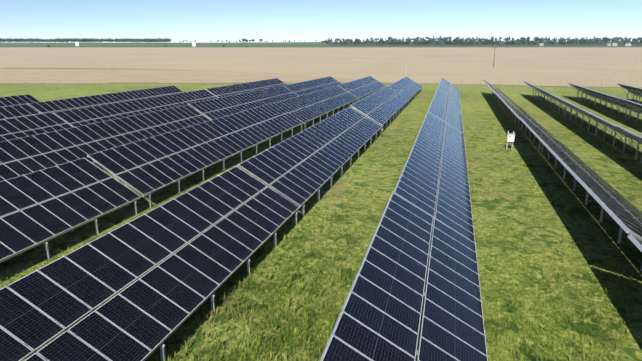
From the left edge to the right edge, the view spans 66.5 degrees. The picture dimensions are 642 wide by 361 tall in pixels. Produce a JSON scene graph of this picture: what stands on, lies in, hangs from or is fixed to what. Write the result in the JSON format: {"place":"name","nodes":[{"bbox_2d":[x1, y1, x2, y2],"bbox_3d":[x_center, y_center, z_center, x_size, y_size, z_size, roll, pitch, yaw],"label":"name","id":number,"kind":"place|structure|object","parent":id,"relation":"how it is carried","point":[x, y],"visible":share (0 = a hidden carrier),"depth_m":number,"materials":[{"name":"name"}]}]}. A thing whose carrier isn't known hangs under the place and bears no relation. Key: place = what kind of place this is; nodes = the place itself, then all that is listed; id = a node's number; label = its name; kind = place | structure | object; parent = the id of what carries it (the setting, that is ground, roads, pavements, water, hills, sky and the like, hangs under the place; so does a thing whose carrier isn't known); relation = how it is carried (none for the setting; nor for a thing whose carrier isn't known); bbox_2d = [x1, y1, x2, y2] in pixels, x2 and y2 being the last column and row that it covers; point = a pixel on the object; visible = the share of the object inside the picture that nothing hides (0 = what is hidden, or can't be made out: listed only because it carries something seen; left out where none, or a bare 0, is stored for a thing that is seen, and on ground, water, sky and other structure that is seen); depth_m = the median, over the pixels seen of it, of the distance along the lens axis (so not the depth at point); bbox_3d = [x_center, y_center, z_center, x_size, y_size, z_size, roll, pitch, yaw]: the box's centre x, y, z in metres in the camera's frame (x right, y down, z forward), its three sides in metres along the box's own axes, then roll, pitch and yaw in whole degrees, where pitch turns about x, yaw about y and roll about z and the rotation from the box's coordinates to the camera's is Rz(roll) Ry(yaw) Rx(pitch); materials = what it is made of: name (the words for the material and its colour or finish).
{"place":"outdoors","nodes":[
{"label":"outdoors","id":0,"kind":"place"},
{"bbox_2d":[0,41,641,360],"bbox_3d":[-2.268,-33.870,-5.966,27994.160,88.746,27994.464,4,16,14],"label":"ground","id":1,"kind":"structure","parent":0,"point":[43,70],"depth_m":48.52,"materials":[{"name":"green plant"}]},
{"bbox_2d":[0,104,39,119],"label":"solar table","id":2,"kind":"object","parent":1,"relation":"on","point":[13,111],"visible":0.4,"depth_m":60.01,"materials":[{"name":"blue glass"}]},
{"bbox_2d":[0,94,40,113],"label":"solar table","id":3,"kind":"object","parent":1,"relation":"on","point":[16,100],"visible":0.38,"depth_m":71.80,"materials":[{"name":"blue glass"}]},
{"bbox_2d":[0,112,72,141],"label":"solar table","id":4,"kind":"object","parent":1,"relation":"on","point":[38,123],"visible":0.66,"depth_m":49.76,"materials":[{"name":"blue glass"}]},
{"bbox_2d":[0,157,141,262],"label":"solar table","id":5,"kind":"object","parent":1,"relation":"on","point":[23,230],"visible":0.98,"depth_m":26.71,"materials":[{"name":"blue glass"}]},
{"bbox_2d":[0,105,209,180],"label":"solar table","id":6,"kind":"object","parent":1,"relation":"on","point":[38,145],"visible":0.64,"depth_m":42.71,"materials":[{"name":"blue glass"}]},
{"bbox_2d":[28,86,182,123],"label":"solar table","id":7,"kind":"object","parent":1,"relation":"on","point":[68,104],"visible":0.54,"depth_m":73.06,"materials":[{"name":"blue glass"}]},
{"bbox_2d":[53,89,224,126],"bbox_3d":[-22.855,-9.718,68.870,4.155,3.617,32.392,4,16,17],"label":"solar table","id":8,"kind":"object","parent":1,"relation":"on","point":[90,115],"visible":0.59,"depth_m":63.88,"materials":[{"name":"blue glass"}]},
{"bbox_2d":[0,166,299,360],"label":"solar table","id":9,"kind":"object","parent":1,"relation":"on","point":[146,316],"visible":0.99,"depth_m":17.64,"materials":[{"name":"blue glass"}]},
{"bbox_2d":[87,103,302,207],"bbox_3d":[-8.702,-3.838,46.668,4.155,3.617,32.392,5,16,16],"label":"solar table","id":10,"kind":"object","parent":1,"relation":"on","point":[150,177],"visible":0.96,"depth_m":39.55,"materials":[{"name":"blue glass"}]},
{"bbox_2d":[188,85,297,119],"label":"solar table","id":11,"kind":"object","parent":1,"relation":"on","point":[229,104],"visible":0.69,"depth_m":71.40,"materials":[{"name":"blue glass"}]},
{"bbox_2d":[205,78,286,105],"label":"solar table","id":12,"kind":"object","parent":1,"relation":"on","point":[224,91],"visible":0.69,"depth_m":95.41,"materials":[{"name":"blue glass"}]},
{"bbox_2d":[237,106,381,216],"bbox_3d":[1.165,-3.182,45.020,4.155,3.617,32.392,4,16,15],"label":"solar table","id":13,"kind":"object","parent":1,"relation":"on","point":[302,183],"visible":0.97,"depth_m":37.56,"materials":[{"name":"blue glass"}]},
{"bbox_2d":[284,76,341,95],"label":"solar table","id":14,"kind":"object","parent":1,"relation":"on","point":[306,87],"visible":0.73,"depth_m":102.70,"materials":[{"name":"blue glass"}]},
{"bbox_2d":[275,85,357,128],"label":"solar table","id":15,"kind":"object","parent":1,"relation":"on","point":[312,110],"visible":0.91,"depth_m":72.45,"materials":[{"name":"blue glass"}]},
{"bbox_2d":[0,132,641,360],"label":"grass tufts","id":16,"kind":"object","parent":1,"relation":"on","point":[252,356],"visible":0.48,"depth_m":19.99,"materials":[{"name":"green plant"}]},
{"bbox_2d":[338,76,384,100],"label":"solar table","id":17,"kind":"object","parent":1,"relation":"on","point":[360,88],"visible":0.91,"depth_m":103.60,"materials":[{"name":"blue glass"}]},
{"bbox_2d":[350,86,408,131],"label":"solar table","id":18,"kind":"object","parent":1,"relation":"on","point":[383,113],"visible":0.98,"depth_m":70.33,"materials":[{"name":"blue glass"}]},
{"bbox_2d":[320,192,488,360],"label":"solar table","id":19,"kind":"object","parent":1,"relation":"on","point":[379,318],"visible":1,"depth_m":15.87,"materials":[{"name":"blue glass"}]},
{"bbox_2d":[388,76,421,101],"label":"solar table","id":20,"kind":"object","parent":1,"relation":"on","point":[409,91],"visible":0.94,"depth_m":102.82,"materials":[{"name":"blue glass"}]},
{"bbox_2d":[394,112,475,242],"bbox_3d":[9.672,-1.677,39.246,4.155,3.617,32.392,4,16,14],"label":"solar table","id":21,"kind":"object","parent":1,"relation":"on","point":[419,180],"visible":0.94,"depth_m":30.99,"materials":[{"name":"blue glass"}]},
{"bbox_2d":[428,88,463,132],"bbox_3d":[17.980,-9.976,69.671,4.155,3.617,32.392,4,16,14],"label":"solar table","id":22,"kind":"object","parent":1,"relation":"on","point":[439,104],"visible":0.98,"depth_m":64.44,"materials":[{"name":"blue glass"}]},
{"bbox_2d":[438,78,459,101],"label":"solar table","id":23,"kind":"object","parent":1,"relation":"on","point":[448,88],"visible":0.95,"depth_m":96.87,"materials":[{"name":"blue glass"}]},
{"bbox_2d":[483,80,515,110],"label":"solar table","id":24,"kind":"object","parent":1,"relation":"on","point":[495,89],"visible":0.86,"depth_m":93.39,"materials":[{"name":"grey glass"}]},
{"bbox_2d":[506,131,514,149],"bbox_3d":[19.404,-3.953,50.173,0.800,2.200,0.400,2,15,8],"label":"inverter cabinet","id":25,"kind":"object","parent":1,"relation":"on","point":[510,137],"visible":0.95,"depth_m":49.98,"materials":[{"name":"white metal"}]},
{"bbox_2d":[494,91,557,149],"bbox_3d":[26.053,-8.566,64.422,4.155,3.617,32.392,4,16,14],"label":"solar table","id":26,"kind":"object","parent":1,"relation":"on","point":[517,110],"visible":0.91,"depth_m":59.82,"materials":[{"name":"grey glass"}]},
{"bbox_2d":[523,80,575,114],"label":"solar table","id":27,"kind":"object","parent":1,"relation":"on","point":[544,92],"visible":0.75,"depth_m":88.75,"materials":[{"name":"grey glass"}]},
{"bbox_2d":[520,117,641,270],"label":"solar table","id":28,"kind":"object","parent":1,"relation":"on","point":[623,212],"visible":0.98,"depth_m":28.37,"materials":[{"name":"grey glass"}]},
{"bbox_2d":[550,94,641,159],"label":"solar table","id":29,"kind":"object","parent":1,"relation":"on","point":[604,122],"visible":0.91,"depth_m":55.26,"materials":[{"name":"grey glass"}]},
{"bbox_2d":[567,82,640,118],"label":"solar table","id":30,"kind":"object","parent":1,"relation":"on","point":[606,98],"visible":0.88,"depth_m":82.44,"materials":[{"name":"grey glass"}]},
{"bbox_2d":[613,95,641,122],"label":"solar table","id":31,"kind":"object","parent":1,"relation":"on","point":[635,105],"visible":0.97,"depth_m":68.08,"materials":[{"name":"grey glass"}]},
{"bbox_2d":[616,83,641,102],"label":"solar table","id":32,"kind":"object","parent":1,"relation":"on","point":[636,91],"visible":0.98,"depth_m":94.53,"materials":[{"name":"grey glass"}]},
{"bbox_2d":[617,125,641,162],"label":"solar table","id":33,"kind":"object","parent":1,"relation":"on","point":[637,136],"visible":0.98,"depth_m":43.50,"materials":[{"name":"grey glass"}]},
{"bbox_2d":[627,233,641,251],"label":"solar table","id":34,"kind":"object","parent":1,"relation":"on","point":[636,241],"visible":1,"depth_m":18.09,"materials":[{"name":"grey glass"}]},
{"bbox_2d":[0,0,641,42],"label":"sky","id":35,"kind":"structure","parent":0,"point":[175,20],"materials":[{"name":"blue"}]}
]}

